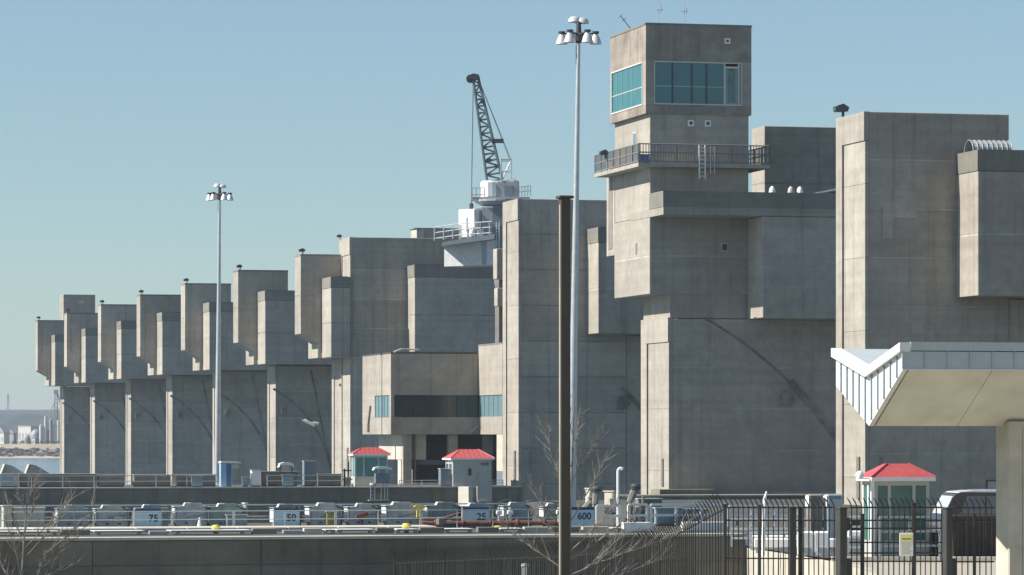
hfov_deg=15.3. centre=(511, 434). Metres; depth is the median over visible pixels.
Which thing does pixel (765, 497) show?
marker post
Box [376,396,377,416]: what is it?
window pane
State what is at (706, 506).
handrail
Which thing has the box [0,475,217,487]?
handrail
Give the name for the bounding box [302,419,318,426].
gull
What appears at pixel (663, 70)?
window pane
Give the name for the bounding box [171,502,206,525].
equipment box
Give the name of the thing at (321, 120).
sky
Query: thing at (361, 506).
equipment box
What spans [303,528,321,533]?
fender rail
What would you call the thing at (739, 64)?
window pane
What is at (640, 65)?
window pane
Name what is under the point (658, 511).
door
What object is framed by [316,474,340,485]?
railing
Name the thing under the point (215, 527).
mooring bollard
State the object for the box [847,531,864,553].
guard beam
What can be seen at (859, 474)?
security camera
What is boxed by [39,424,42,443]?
silo
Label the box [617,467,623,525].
vent pipe
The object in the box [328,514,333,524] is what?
door
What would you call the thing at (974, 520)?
picket fence
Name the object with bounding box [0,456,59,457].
sand bank
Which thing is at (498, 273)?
bridge pier block
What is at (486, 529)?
fender rail
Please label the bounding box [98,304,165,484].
dam pier
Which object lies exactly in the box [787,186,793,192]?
roof dome
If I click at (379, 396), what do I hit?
window pane
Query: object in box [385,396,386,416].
window pane
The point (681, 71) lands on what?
window pane
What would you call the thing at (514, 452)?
recess door
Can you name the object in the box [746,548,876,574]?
retaining wall
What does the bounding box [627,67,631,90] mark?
window pane
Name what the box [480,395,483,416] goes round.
window pane
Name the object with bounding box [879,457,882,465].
recess door
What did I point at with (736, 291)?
dam pier
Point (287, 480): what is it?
door
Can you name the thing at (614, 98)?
window pane
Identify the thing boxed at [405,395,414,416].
window pane
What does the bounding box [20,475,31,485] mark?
door
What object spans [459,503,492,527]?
equipment box
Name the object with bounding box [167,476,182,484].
door
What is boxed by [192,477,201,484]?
door
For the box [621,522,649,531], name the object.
fender rail
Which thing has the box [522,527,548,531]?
fender rail
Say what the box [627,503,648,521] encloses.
handrail
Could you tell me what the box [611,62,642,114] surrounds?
window frame
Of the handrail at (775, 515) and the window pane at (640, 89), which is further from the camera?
the window pane at (640, 89)
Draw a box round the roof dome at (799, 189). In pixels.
[796,187,802,192]
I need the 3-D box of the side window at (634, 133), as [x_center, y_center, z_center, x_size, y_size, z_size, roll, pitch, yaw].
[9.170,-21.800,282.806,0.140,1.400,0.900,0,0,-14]
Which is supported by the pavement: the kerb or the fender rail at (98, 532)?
the kerb
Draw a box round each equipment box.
[54,505,88,526]
[92,505,131,526]
[133,504,168,525]
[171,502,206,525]
[205,503,245,525]
[269,504,302,525]
[304,503,343,525]
[343,503,379,524]
[381,502,422,524]
[422,502,461,527]
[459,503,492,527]
[499,502,532,526]
[538,503,557,526]
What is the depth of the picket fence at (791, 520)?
100.43 m
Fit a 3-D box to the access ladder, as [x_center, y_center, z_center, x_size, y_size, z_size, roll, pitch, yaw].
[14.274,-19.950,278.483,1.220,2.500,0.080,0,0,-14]
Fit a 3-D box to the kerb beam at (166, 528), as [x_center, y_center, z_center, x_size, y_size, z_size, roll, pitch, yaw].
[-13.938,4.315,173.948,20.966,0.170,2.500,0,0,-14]
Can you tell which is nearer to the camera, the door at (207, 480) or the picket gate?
the picket gate
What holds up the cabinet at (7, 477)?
on the lock wall at (297, 494)
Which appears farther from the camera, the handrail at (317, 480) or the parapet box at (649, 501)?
the handrail at (317, 480)
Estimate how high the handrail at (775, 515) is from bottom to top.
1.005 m
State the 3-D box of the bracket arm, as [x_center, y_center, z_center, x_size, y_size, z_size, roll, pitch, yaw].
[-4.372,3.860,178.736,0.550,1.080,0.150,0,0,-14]
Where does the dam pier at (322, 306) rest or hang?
in the river water
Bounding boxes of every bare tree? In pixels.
[0,466,101,574]
[490,394,703,574]
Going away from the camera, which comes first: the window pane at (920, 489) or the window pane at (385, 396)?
the window pane at (920, 489)
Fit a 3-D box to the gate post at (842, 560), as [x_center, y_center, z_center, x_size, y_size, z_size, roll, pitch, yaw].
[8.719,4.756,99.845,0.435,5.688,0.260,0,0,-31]
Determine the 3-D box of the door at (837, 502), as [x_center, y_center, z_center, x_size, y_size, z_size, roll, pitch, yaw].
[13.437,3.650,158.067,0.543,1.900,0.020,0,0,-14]
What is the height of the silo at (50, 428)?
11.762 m
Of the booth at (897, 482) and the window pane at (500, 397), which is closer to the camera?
the booth at (897, 482)
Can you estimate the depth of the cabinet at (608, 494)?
182.89 m
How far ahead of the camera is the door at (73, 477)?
316.95 m
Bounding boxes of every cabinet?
[0,474,18,486]
[218,461,241,486]
[241,502,247,513]
[242,477,248,486]
[250,470,260,486]
[302,461,315,485]
[438,468,451,485]
[603,491,616,513]
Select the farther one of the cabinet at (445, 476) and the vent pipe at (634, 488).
the cabinet at (445, 476)
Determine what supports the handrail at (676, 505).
on the lock wall at (249, 553)
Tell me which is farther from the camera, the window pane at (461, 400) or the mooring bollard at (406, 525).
the window pane at (461, 400)
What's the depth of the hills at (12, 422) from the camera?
3430.28 m
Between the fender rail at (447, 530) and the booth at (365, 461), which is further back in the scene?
the booth at (365, 461)
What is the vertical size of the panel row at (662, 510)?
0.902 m
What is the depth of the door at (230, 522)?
176.54 m
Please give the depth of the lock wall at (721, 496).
274.35 m
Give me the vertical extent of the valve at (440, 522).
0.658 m
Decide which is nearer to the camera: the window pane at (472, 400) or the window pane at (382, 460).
the window pane at (382, 460)
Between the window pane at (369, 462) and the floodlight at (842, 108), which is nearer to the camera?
the floodlight at (842, 108)
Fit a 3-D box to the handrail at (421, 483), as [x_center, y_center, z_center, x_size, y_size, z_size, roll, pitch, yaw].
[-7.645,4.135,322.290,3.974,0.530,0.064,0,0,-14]
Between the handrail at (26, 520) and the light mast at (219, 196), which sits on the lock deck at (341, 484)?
the light mast at (219, 196)
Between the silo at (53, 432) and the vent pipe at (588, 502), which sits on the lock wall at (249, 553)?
the vent pipe at (588, 502)
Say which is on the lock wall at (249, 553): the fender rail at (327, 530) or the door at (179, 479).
the fender rail at (327, 530)
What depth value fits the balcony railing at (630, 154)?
279.22 m
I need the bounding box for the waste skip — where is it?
[952,515,995,556]
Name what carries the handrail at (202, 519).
on the lock wall at (249, 553)
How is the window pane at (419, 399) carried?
in the office building
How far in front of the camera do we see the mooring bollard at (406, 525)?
170.05 m
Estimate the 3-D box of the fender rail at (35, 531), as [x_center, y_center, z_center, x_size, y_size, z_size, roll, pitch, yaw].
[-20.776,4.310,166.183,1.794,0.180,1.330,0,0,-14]
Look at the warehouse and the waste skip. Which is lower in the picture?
the waste skip
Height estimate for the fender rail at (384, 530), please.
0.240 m
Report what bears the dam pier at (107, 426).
in the river water
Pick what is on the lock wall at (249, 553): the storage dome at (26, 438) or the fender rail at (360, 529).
the fender rail at (360, 529)
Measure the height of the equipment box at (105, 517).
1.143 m
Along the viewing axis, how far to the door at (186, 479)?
319.13 m
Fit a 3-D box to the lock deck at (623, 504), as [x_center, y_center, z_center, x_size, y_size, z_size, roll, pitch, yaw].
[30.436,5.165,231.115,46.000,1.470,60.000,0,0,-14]
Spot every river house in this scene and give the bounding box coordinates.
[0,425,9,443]
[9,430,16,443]
[31,436,37,443]
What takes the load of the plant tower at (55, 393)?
on the far ground
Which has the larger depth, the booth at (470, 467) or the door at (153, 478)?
the booth at (470, 467)
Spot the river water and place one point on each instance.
(51, 465)
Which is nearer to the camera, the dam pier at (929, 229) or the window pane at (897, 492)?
the window pane at (897, 492)
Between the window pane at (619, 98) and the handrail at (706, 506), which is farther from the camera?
the window pane at (619, 98)
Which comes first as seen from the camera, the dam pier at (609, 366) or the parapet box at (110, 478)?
the parapet box at (110, 478)
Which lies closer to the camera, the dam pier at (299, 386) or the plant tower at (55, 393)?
the dam pier at (299, 386)
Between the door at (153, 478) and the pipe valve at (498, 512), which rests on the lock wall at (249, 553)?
the pipe valve at (498, 512)
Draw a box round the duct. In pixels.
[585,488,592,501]
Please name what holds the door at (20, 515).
in the storage box at (21, 515)
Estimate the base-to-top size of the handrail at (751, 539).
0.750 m
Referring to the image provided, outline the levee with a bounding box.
[0,444,59,448]
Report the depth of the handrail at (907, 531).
130.86 m
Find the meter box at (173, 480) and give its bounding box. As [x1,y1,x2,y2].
[170,474,176,486]
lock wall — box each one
[0,485,521,523]
[0,521,746,574]
[616,494,824,564]
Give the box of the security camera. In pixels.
[856,471,869,478]
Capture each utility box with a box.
[805,494,822,530]
[823,494,841,549]
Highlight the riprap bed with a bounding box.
[1,450,59,455]
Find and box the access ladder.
[699,145,714,178]
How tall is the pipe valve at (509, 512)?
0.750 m
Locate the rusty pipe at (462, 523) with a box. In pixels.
[420,517,557,526]
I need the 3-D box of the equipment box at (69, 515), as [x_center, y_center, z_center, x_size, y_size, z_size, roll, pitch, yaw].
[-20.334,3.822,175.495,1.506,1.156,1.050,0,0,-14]
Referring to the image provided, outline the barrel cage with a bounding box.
[964,140,1012,151]
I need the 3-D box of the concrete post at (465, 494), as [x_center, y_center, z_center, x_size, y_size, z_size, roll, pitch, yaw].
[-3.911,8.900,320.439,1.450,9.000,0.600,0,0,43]
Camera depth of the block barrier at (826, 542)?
143.00 m
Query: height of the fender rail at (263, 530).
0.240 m
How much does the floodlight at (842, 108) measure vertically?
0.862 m
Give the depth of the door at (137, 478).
318.19 m
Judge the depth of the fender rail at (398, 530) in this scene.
169.53 m
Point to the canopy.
(940, 384)
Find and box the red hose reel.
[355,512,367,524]
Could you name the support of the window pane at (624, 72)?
in the control tower at (677, 83)
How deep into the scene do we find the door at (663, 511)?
181.97 m
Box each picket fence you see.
[388,492,726,574]
[724,497,834,574]
[951,498,993,574]
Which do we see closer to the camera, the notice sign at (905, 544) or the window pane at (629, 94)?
the notice sign at (905, 544)
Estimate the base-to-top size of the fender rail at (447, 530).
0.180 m
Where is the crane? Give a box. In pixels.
[434,73,530,267]
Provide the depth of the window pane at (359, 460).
321.86 m
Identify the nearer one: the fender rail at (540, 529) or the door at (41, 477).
the fender rail at (540, 529)
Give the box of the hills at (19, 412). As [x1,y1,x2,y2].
[0,409,59,415]
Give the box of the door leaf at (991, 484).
[988,481,995,488]
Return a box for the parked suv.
[929,489,995,540]
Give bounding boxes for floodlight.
[599,149,607,158]
[833,104,848,116]
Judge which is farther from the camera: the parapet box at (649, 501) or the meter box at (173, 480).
the meter box at (173, 480)
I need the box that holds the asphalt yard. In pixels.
[717,525,938,557]
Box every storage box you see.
[0,505,12,526]
[12,507,45,526]
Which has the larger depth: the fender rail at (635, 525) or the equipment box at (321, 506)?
the equipment box at (321, 506)
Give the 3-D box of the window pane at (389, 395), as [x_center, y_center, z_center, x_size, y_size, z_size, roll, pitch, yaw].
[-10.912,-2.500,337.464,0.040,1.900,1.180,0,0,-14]
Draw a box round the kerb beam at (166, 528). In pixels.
[0,525,436,531]
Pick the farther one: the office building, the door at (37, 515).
the office building
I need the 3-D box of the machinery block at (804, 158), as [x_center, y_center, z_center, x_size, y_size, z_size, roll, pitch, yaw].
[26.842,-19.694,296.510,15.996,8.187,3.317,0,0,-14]
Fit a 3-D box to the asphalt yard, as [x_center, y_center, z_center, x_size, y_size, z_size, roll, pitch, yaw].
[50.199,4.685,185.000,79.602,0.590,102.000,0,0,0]
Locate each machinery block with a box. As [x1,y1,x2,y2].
[409,228,465,240]
[752,126,835,192]
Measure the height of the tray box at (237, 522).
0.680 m
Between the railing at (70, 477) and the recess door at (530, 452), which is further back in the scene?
the recess door at (530, 452)
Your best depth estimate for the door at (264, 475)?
320.14 m
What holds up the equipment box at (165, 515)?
on the lock wall at (249, 553)
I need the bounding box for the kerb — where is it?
[831,557,995,560]
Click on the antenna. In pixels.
(658, 11)
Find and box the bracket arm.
[414,505,424,524]
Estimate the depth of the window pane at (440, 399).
337.39 m
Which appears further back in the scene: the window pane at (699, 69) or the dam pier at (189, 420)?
the dam pier at (189, 420)
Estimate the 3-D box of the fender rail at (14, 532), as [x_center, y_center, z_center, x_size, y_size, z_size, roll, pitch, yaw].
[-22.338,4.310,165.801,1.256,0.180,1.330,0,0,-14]
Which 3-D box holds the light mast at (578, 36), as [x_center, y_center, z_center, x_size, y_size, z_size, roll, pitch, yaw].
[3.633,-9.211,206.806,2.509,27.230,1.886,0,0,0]
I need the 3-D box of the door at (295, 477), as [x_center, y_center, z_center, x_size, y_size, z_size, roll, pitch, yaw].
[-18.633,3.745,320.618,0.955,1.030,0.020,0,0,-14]
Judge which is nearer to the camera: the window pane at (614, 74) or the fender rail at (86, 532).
the fender rail at (86, 532)
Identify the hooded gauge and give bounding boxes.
[278,462,293,486]
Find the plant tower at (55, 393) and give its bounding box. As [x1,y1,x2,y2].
[47,390,59,443]
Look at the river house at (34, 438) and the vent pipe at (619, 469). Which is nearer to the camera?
the vent pipe at (619, 469)
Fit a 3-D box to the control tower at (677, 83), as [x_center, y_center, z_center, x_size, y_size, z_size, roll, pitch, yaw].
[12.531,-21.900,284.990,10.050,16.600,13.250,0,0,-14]
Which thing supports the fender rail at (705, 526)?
on the lock wall at (249, 553)
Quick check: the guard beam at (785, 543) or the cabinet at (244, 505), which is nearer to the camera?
the guard beam at (785, 543)
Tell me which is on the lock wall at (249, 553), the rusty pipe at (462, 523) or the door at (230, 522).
the rusty pipe at (462, 523)
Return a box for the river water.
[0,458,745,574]
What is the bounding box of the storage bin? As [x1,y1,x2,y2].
[641,154,650,162]
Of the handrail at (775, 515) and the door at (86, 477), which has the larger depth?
the door at (86, 477)
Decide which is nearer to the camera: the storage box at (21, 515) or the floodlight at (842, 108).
the storage box at (21, 515)
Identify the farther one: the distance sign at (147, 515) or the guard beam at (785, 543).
the distance sign at (147, 515)
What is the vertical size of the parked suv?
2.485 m
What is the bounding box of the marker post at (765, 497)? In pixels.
[761,491,766,555]
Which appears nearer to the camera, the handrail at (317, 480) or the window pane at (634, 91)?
the window pane at (634, 91)
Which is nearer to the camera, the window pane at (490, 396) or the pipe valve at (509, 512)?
the pipe valve at (509, 512)
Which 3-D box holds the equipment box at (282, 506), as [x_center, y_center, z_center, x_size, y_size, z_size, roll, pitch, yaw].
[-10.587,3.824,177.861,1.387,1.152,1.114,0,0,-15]
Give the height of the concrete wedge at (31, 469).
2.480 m
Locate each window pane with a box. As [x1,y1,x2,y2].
[352,457,354,475]
[356,457,362,475]
[364,457,377,475]
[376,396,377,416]
[379,396,380,416]
[379,457,385,469]
[382,396,383,416]
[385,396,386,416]
[388,395,389,416]
[394,395,403,416]
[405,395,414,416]
[415,395,424,416]
[426,395,435,416]
[436,395,445,416]
[447,396,456,416]
[457,396,466,416]
[468,396,476,416]
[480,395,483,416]
[485,395,487,416]
[489,395,492,416]
[494,395,496,416]
[498,395,502,416]
[613,72,616,95]
[613,96,616,112]
[617,71,621,94]
[617,94,621,110]
[622,69,626,92]
[622,93,626,109]
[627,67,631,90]
[627,91,631,107]
[633,65,636,88]
[633,89,636,105]
[638,64,641,87]
[638,88,641,104]
[655,62,671,85]
[655,86,671,102]
[673,63,690,85]
[673,87,690,103]
[693,63,705,86]
[693,87,705,103]
[707,63,723,86]
[707,88,723,103]
[739,64,740,104]
[864,485,869,539]
[878,486,886,539]
[891,485,911,539]
[916,485,925,539]
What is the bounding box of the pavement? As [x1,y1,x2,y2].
[852,561,995,574]
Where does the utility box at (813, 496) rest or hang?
on the asphalt yard
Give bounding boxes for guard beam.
[752,535,796,549]
[754,538,833,552]
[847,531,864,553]
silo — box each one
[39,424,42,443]
[44,416,46,443]
[49,419,52,443]
[52,425,54,443]
[57,420,59,443]
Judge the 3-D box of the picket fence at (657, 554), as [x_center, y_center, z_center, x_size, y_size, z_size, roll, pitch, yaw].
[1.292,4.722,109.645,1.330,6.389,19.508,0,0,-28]
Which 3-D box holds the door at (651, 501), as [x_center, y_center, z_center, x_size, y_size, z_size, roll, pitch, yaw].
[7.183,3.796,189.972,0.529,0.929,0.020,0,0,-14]
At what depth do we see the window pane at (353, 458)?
322.49 m
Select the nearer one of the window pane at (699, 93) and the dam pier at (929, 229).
the dam pier at (929, 229)
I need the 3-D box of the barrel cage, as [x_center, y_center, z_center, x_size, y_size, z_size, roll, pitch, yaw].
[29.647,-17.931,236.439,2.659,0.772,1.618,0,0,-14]
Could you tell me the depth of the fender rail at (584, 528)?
171.56 m
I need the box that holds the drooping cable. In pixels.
[494,499,557,525]
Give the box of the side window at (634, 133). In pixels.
[633,132,636,143]
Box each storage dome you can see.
[23,435,29,443]
[30,429,38,443]
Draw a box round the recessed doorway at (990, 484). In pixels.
[986,480,995,488]
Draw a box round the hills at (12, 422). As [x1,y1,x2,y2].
[0,413,59,438]
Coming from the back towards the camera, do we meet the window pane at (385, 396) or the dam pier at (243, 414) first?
the dam pier at (243, 414)
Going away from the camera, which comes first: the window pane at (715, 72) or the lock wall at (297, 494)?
the window pane at (715, 72)
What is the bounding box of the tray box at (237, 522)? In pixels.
[225,514,247,525]
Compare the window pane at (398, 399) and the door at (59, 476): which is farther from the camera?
the window pane at (398, 399)
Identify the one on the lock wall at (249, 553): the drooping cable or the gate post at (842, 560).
the drooping cable
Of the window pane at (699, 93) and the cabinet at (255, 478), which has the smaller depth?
the window pane at (699, 93)
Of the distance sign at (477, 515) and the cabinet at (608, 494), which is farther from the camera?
the cabinet at (608, 494)
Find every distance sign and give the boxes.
[134,509,161,526]
[273,508,299,525]
[462,507,489,527]
[571,507,594,525]
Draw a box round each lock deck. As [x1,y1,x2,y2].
[126,484,438,485]
[526,499,934,530]
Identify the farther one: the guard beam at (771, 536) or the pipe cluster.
the pipe cluster
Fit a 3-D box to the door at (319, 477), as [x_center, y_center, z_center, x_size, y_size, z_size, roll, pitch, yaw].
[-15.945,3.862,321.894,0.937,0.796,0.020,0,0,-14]
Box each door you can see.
[5,508,10,526]
[14,510,28,526]
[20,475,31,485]
[29,510,43,526]
[33,475,44,485]
[46,475,57,485]
[58,475,70,484]
[71,475,82,484]
[84,475,95,484]
[99,476,111,484]
[112,476,123,484]
[135,476,150,484]
[151,476,166,484]
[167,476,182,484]
[172,476,175,484]
[183,476,190,484]
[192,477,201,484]
[203,476,214,484]
[228,517,245,525]
[262,473,273,484]
[274,473,284,484]
[283,476,292,484]
[286,473,296,484]
[318,476,328,484]
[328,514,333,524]
[330,476,340,484]
[513,451,515,480]
[529,451,531,473]
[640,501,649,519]
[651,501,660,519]
[657,510,660,522]
[661,459,663,485]
[662,510,665,522]
[667,510,670,522]
[811,499,821,530]
[829,499,840,537]
[856,457,859,497]
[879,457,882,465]
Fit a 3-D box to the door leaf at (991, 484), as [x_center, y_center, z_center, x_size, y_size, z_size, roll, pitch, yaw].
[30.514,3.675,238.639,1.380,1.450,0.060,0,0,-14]
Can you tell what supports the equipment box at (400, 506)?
on the lock wall at (249, 553)
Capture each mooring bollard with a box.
[211,525,219,533]
[402,523,410,532]
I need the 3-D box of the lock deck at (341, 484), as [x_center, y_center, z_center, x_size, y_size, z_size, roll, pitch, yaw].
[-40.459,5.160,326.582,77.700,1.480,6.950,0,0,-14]
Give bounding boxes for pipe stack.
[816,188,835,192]
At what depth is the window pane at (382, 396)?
339.91 m
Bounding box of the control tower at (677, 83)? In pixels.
[594,22,769,256]
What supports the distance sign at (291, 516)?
on the lock wall at (249, 553)
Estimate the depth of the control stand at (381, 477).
320.08 m
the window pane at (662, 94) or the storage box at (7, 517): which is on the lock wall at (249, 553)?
the storage box at (7, 517)
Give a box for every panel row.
[653,507,683,525]
[682,508,706,521]
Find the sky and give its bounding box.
[0,0,1023,449]
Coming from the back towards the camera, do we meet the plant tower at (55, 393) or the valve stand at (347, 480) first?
the plant tower at (55, 393)
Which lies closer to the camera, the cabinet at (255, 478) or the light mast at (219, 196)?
the cabinet at (255, 478)
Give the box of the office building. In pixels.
[362,342,502,484]
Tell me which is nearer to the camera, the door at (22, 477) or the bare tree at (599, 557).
the bare tree at (599, 557)
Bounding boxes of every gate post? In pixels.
[834,507,850,574]
[941,507,956,574]
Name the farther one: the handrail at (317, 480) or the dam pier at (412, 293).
the dam pier at (412, 293)
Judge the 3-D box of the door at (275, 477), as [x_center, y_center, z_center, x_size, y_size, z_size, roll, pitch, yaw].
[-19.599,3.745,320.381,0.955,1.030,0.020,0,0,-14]
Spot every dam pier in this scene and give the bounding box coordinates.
[35,294,125,473]
[64,313,125,474]
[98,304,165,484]
[136,294,212,473]
[181,283,266,484]
[233,270,332,483]
[295,254,494,473]
[339,237,493,483]
[503,199,643,504]
[614,191,835,493]
[836,111,1023,504]
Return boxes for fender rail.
[0,531,15,534]
[17,530,58,534]
[60,529,89,534]
[90,530,144,534]
[148,531,168,534]
[167,529,250,533]
[251,528,276,533]
[282,530,302,533]
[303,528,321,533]
[322,529,334,532]
[335,528,374,532]
[375,528,393,532]
[394,528,418,532]
[418,527,443,532]
[444,528,472,532]
[476,527,498,532]
[499,528,522,531]
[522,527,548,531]
[549,526,579,531]
[581,526,607,531]
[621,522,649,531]
[681,522,722,530]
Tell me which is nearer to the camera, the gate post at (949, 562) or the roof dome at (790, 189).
the gate post at (949, 562)
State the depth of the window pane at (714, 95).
279.98 m
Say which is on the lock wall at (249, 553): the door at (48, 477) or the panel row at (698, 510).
the panel row at (698, 510)
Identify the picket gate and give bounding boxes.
[847,497,941,574]
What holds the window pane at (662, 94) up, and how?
in the control tower at (677, 83)
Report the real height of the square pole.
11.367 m
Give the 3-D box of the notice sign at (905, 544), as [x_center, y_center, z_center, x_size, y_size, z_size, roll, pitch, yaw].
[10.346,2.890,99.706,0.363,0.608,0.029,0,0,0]
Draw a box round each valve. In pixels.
[436,512,460,525]
[496,507,501,520]
[507,507,512,520]
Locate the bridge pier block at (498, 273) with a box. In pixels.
[493,249,502,342]
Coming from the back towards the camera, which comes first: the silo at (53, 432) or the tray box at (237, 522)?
the silo at (53, 432)
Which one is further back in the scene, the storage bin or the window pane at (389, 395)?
the window pane at (389, 395)
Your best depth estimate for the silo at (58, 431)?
1679.40 m
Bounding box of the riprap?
[0,447,59,456]
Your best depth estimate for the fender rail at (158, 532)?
166.83 m
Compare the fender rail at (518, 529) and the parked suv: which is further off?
the fender rail at (518, 529)
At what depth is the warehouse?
1719.99 m
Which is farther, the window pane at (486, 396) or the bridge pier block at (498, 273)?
the bridge pier block at (498, 273)
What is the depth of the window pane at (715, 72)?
279.98 m
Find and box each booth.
[348,447,390,485]
[442,449,494,501]
[856,463,935,556]
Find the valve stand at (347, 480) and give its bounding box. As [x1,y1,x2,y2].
[343,462,351,485]
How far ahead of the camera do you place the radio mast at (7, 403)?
4599.65 m
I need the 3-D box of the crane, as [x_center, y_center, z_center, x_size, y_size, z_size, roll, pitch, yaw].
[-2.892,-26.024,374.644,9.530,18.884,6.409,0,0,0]
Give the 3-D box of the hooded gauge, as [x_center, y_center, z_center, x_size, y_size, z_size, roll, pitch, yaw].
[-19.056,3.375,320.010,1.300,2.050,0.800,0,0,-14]
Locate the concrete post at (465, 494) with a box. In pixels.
[458,486,472,505]
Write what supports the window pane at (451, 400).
in the office building
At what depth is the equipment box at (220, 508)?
176.69 m
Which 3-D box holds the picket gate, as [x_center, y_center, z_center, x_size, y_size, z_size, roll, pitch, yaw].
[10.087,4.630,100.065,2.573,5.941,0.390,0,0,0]
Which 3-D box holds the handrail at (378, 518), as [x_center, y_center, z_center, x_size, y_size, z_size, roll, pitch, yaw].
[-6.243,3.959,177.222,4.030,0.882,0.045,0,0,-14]
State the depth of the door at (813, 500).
158.06 m
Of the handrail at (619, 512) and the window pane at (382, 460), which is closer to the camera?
the handrail at (619, 512)
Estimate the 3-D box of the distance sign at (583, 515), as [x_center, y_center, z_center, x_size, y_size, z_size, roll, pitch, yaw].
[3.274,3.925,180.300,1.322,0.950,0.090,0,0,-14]
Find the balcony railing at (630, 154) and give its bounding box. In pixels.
[594,143,769,173]
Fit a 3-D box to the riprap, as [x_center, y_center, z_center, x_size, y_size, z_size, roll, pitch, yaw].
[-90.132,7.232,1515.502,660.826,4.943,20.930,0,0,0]
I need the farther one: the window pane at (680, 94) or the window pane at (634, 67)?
the window pane at (634, 67)
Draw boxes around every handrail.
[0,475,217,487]
[0,503,556,517]
[0,511,53,526]
[54,511,171,526]
[172,510,233,525]
[234,510,334,525]
[267,475,342,486]
[336,510,419,524]
[399,480,439,485]
[421,509,557,527]
[596,505,620,526]
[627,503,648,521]
[650,503,727,526]
[662,502,757,517]
[729,505,799,526]
[731,518,805,546]
[750,532,796,549]
[849,515,859,555]
[879,516,940,560]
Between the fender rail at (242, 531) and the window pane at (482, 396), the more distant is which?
the window pane at (482, 396)
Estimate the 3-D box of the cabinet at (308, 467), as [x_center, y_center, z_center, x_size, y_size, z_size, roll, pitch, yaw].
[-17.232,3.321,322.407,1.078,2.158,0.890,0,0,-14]
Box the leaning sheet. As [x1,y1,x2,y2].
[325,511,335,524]
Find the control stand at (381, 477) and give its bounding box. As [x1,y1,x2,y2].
[367,467,391,500]
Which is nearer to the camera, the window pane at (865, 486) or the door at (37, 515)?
the window pane at (865, 486)
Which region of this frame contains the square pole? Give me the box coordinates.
[556,195,573,574]
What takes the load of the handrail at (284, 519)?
on the lock wall at (249, 553)
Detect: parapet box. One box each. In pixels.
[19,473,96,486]
[97,474,124,486]
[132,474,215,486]
[261,471,297,486]
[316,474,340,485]
[635,498,662,521]
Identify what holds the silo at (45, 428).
on the far ground
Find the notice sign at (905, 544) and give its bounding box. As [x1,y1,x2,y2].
[899,533,912,555]
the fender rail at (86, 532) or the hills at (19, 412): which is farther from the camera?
the hills at (19, 412)
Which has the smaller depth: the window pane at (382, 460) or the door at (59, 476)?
the door at (59, 476)
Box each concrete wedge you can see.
[0,464,24,473]
[24,464,49,473]
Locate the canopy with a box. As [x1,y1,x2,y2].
[831,342,1023,574]
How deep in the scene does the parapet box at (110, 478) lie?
317.61 m
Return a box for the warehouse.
[18,426,38,443]
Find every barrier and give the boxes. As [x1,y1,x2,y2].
[797,531,812,556]
[814,531,828,554]
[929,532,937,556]
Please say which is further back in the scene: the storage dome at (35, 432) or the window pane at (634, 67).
the storage dome at (35, 432)
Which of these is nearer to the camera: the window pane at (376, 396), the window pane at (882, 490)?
the window pane at (882, 490)
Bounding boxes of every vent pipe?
[579,495,591,525]
[591,486,601,523]
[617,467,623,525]
[626,484,640,521]
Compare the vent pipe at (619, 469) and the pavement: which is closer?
the pavement
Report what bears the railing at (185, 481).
on the lock wall at (297, 494)
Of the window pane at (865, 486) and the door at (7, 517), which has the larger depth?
the door at (7, 517)
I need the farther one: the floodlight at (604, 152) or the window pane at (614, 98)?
the window pane at (614, 98)
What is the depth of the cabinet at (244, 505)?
176.97 m
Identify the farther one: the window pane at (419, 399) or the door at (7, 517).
the window pane at (419, 399)
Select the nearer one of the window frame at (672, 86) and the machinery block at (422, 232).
the window frame at (672, 86)
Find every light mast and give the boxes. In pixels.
[206,183,233,483]
[556,16,601,506]
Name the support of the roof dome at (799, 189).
on the dam pier at (736, 291)
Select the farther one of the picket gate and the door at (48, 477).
the door at (48, 477)
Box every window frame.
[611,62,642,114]
[654,61,741,105]
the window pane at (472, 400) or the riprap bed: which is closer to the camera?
the window pane at (472, 400)
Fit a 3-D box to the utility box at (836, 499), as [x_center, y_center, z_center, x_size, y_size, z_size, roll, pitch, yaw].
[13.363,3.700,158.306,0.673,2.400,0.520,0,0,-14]
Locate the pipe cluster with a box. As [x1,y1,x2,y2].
[631,496,644,521]
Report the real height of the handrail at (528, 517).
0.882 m
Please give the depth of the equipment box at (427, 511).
179.22 m
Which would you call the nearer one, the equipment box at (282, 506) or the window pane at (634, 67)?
the equipment box at (282, 506)
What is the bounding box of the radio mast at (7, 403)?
[7,394,8,412]

